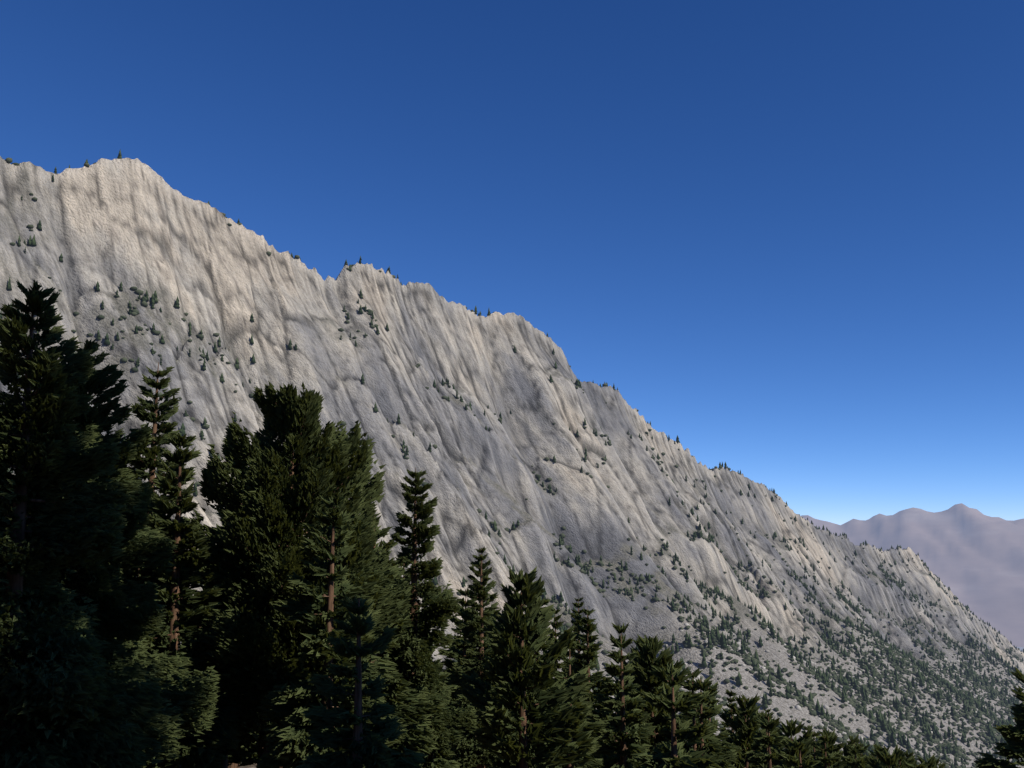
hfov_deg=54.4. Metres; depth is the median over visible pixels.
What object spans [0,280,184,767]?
fir tree
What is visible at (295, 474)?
pine tree
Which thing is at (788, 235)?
sky
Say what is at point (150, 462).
fir tree
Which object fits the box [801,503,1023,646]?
inyo mountain range
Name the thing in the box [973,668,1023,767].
corner tree
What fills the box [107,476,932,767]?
forest trees
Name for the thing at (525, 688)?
forest trees
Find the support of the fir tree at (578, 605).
on the terrain
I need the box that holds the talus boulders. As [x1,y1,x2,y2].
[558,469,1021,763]
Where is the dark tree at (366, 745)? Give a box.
[295,595,427,767]
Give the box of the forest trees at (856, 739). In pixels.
[613,708,915,763]
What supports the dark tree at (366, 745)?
on the terrain
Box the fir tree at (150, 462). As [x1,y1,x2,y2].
[100,362,199,735]
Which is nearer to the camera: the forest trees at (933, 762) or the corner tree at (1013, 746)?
the corner tree at (1013, 746)
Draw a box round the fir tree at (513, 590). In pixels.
[490,581,539,756]
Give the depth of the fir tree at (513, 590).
92.88 m
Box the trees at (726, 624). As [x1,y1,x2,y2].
[0,150,1023,767]
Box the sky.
[0,0,1023,524]
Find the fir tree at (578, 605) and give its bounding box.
[560,597,603,698]
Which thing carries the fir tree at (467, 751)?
on the terrain
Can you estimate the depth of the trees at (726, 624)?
1099.56 m
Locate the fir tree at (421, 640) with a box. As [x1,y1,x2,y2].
[377,468,477,756]
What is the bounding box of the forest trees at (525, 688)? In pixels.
[9,390,929,767]
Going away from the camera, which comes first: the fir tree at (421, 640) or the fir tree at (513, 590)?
the fir tree at (421, 640)
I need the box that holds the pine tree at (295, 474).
[166,381,411,767]
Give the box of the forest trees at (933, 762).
[180,606,945,767]
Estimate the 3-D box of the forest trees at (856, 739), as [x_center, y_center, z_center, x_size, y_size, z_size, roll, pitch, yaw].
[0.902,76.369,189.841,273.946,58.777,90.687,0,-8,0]
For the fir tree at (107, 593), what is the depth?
32.61 m
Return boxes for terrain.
[0,156,1023,767]
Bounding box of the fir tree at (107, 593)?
[0,339,219,751]
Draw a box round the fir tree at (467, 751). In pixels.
[445,546,518,767]
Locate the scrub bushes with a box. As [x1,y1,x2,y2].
[0,157,1023,767]

